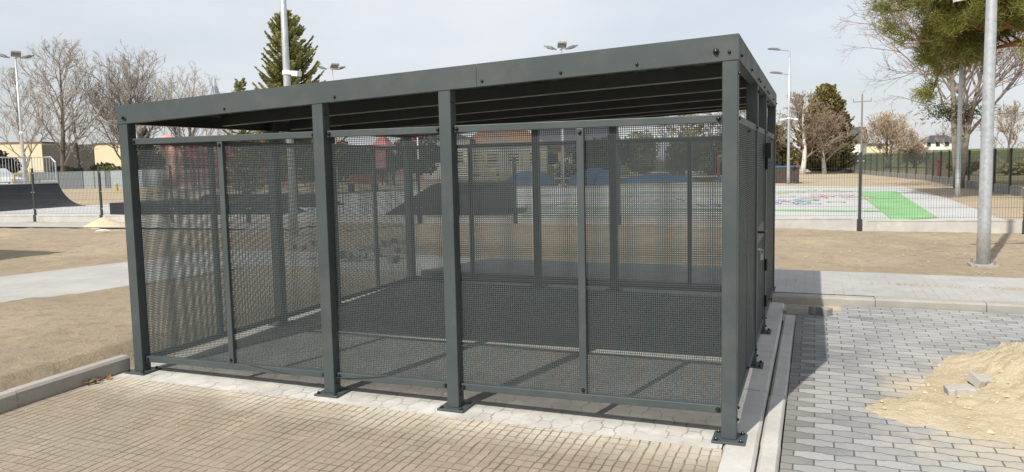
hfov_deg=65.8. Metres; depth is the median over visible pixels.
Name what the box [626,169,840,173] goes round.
wall
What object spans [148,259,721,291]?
kerb
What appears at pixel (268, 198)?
skate box
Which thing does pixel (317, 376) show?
cable
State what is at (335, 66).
floodlight mast
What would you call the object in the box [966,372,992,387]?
loose paver
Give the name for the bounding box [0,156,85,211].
quarter pipe
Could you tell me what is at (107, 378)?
dry leaf
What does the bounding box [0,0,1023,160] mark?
sky
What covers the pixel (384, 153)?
play tower
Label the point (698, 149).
leafy shrub
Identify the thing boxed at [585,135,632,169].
leafy shrub
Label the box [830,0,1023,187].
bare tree
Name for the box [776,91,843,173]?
tree
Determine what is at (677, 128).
bare tree
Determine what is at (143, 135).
evergreen tree
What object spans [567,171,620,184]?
rubber mound
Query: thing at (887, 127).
bare tree
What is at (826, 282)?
pavement
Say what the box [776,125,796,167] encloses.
evergreen tree
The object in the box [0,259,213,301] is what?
path
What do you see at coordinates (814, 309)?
loose paver
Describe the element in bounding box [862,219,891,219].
painted lane
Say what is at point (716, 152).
leafy shrub
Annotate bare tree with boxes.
[0,33,116,171]
[0,66,60,171]
[36,84,111,167]
[68,39,170,159]
[133,60,226,160]
[657,114,709,174]
[692,110,744,136]
[739,110,800,140]
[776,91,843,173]
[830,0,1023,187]
[849,108,929,168]
[934,114,969,151]
[974,100,1023,161]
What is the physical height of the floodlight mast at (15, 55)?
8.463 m
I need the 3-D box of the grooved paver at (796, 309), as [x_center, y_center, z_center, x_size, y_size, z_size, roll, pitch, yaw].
[2.847,0.735,7.900,0.200,0.064,0.230,1,6,21]
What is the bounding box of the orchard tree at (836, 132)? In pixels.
[796,108,858,173]
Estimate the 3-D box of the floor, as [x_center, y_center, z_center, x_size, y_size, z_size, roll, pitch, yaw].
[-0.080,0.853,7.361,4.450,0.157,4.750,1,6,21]
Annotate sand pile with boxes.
[865,342,1023,448]
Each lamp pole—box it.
[280,0,304,235]
[951,52,963,197]
[953,0,999,267]
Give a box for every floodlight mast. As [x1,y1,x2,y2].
[0,51,33,182]
[319,63,345,183]
[544,41,577,182]
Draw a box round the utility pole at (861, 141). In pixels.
[853,94,871,152]
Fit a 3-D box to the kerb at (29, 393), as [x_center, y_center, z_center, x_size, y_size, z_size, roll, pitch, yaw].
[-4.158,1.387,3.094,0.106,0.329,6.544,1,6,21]
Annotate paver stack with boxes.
[290,237,405,262]
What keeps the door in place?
in the bike shelter
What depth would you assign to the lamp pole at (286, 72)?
16.04 m
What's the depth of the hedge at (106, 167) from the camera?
75.55 m
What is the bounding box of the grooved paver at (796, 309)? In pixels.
[786,304,807,314]
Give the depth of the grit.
4.60 m
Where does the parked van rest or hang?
on the ground at (817, 179)
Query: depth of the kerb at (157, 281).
10.24 m
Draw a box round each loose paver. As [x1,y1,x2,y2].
[808,304,832,316]
[943,384,976,396]
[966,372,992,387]
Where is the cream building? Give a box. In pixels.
[0,141,245,172]
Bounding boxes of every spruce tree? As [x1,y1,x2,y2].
[215,77,267,191]
[240,10,346,189]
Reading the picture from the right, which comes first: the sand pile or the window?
the sand pile
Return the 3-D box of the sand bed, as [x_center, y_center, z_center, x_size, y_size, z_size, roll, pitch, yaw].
[3.113,0.771,7.855,0.780,0.029,0.900,1,6,21]
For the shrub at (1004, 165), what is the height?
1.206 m
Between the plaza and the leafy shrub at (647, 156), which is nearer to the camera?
the plaza
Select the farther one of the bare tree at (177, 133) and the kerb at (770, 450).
the bare tree at (177, 133)
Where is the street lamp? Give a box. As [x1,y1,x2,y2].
[768,48,797,184]
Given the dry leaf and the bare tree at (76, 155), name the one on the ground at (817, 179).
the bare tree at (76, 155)
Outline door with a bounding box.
[757,126,771,341]
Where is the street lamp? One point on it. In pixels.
(788, 134)
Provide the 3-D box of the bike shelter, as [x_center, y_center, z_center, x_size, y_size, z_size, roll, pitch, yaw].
[-0.036,-0.196,7.213,4.547,2.266,4.541,1,6,21]
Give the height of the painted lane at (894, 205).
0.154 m
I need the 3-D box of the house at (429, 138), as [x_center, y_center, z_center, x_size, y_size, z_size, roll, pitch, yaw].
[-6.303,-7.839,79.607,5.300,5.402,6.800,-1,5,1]
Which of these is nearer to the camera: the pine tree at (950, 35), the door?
the door
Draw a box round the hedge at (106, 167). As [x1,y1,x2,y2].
[96,165,120,170]
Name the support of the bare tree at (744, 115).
on the ground at (817, 179)
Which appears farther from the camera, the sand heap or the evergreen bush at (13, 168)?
the evergreen bush at (13, 168)
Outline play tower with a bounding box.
[374,137,394,184]
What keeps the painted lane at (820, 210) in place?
on the plaza
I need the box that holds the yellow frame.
[13,173,30,182]
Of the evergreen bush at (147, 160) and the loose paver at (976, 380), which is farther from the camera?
the evergreen bush at (147, 160)
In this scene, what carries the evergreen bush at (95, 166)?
on the ground at (817, 179)
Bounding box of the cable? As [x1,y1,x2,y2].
[247,363,387,377]
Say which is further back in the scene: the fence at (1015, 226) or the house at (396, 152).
the house at (396, 152)
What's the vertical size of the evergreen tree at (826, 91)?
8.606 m
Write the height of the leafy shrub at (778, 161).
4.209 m
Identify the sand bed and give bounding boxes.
[782,304,841,320]
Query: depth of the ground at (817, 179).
46.12 m
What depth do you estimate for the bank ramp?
21.73 m
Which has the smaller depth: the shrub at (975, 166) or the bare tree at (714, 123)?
the shrub at (975, 166)
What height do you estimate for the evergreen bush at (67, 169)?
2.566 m
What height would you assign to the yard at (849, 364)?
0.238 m
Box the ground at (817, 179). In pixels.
[62,148,1023,233]
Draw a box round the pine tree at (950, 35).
[862,0,1023,108]
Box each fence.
[0,153,1023,233]
[841,148,1023,196]
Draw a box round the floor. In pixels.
[114,280,722,449]
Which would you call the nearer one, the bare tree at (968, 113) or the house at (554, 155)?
the bare tree at (968, 113)
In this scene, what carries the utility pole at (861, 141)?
on the ground at (817, 179)
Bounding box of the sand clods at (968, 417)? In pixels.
[880,342,1023,441]
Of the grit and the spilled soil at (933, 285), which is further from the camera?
the spilled soil at (933, 285)
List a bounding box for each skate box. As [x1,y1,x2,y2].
[109,199,302,214]
[218,194,344,206]
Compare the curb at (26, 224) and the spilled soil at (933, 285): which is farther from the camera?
the curb at (26, 224)
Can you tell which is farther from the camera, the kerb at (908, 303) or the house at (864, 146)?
the house at (864, 146)
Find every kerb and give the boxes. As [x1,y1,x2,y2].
[0,354,130,412]
[78,267,241,293]
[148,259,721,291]
[718,302,784,471]
[756,315,795,471]
[772,292,1023,313]
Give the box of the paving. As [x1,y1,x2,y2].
[0,376,723,471]
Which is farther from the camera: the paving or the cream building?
the cream building
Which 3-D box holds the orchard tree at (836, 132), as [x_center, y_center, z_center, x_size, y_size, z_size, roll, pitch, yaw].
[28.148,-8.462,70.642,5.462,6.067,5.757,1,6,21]
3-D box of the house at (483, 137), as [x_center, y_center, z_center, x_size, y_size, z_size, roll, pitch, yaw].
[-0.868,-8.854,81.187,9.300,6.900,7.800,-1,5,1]
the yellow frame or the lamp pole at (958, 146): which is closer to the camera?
the lamp pole at (958, 146)
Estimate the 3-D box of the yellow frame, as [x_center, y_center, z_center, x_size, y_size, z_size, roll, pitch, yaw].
[-30.984,-3.208,50.070,1.196,1.507,0.137,-1,5,-1]
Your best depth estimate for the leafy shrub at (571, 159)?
74.85 m
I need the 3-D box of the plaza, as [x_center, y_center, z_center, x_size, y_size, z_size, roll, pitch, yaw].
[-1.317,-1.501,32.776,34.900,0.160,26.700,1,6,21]
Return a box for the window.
[548,153,557,165]
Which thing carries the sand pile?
on the yard at (849, 364)
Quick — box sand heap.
[78,217,124,230]
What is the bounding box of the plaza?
[0,186,999,219]
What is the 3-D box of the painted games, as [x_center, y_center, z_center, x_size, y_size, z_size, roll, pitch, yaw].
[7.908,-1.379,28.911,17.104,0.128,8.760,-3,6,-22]
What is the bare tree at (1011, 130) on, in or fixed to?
on the ground at (817, 179)
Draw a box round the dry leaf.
[83,374,110,383]
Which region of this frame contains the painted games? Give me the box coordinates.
[520,190,874,206]
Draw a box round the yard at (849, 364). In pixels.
[780,305,1023,471]
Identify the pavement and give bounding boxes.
[166,250,1023,302]
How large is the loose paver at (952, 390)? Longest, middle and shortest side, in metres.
0.164 x 0.123 x 0.062 m
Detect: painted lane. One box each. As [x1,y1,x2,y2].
[532,207,897,211]
[594,191,935,219]
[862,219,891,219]
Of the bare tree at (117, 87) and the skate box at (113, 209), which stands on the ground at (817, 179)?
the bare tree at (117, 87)
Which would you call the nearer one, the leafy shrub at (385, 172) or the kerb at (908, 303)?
the kerb at (908, 303)
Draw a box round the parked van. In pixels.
[0,168,22,183]
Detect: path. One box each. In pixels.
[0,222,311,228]
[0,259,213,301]
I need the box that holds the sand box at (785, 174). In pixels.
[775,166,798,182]
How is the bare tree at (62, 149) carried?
on the ground at (817, 179)
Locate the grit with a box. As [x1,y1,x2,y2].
[0,392,716,471]
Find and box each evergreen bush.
[0,150,21,172]
[49,166,85,171]
[88,161,115,170]
[137,151,164,169]
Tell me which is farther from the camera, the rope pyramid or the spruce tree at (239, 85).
the rope pyramid
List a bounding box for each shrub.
[369,149,398,180]
[394,135,437,180]
[559,146,587,176]
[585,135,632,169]
[623,130,658,174]
[665,125,711,174]
[698,130,721,174]
[775,135,781,165]
[899,142,937,166]
[944,157,979,174]
[996,161,1023,174]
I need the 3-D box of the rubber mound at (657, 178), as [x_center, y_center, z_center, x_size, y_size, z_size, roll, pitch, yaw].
[9.317,-3.688,50.584,5.200,0.550,2.376,-1,5,1]
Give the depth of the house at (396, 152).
80.86 m
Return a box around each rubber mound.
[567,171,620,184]
[626,174,693,181]
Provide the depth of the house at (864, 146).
167.34 m
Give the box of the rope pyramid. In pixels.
[183,78,258,183]
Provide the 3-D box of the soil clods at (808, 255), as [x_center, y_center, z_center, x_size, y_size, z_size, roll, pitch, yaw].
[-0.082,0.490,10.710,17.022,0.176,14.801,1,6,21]
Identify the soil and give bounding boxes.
[0,222,1023,471]
[871,281,1021,290]
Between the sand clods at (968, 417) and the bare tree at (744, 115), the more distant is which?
the bare tree at (744, 115)
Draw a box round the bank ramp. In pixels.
[385,181,512,214]
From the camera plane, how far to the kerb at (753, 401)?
5.17 m
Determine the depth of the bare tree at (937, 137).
110.48 m
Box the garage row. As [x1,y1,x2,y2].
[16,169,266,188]
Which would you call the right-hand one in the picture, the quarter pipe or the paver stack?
the paver stack
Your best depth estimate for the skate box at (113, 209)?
25.28 m
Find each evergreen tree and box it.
[137,128,158,153]
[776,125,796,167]
[791,82,863,172]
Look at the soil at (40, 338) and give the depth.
11.36 m
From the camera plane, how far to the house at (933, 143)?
216.48 m
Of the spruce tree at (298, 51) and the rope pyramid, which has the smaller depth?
the spruce tree at (298, 51)
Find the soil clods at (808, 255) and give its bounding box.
[21,229,1018,286]
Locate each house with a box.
[393,136,424,178]
[422,134,472,178]
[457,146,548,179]
[470,130,545,175]
[540,127,619,174]
[846,127,867,155]
[867,143,888,152]
[919,132,951,149]
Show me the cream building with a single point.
(99, 153)
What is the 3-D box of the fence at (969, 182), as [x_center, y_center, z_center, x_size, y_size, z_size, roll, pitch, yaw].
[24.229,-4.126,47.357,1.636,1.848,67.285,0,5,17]
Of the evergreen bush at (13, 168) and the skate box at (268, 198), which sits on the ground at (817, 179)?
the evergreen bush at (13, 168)
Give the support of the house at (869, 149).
on the ground at (817, 179)
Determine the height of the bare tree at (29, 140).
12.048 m
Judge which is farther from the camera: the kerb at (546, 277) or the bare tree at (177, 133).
the bare tree at (177, 133)
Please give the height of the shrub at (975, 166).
1.663 m
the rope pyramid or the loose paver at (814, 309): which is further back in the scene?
the rope pyramid
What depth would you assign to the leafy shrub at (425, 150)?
70.73 m
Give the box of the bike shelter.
[116,33,777,445]
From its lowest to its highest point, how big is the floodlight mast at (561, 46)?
8.163 m
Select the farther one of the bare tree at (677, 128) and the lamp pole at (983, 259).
the bare tree at (677, 128)

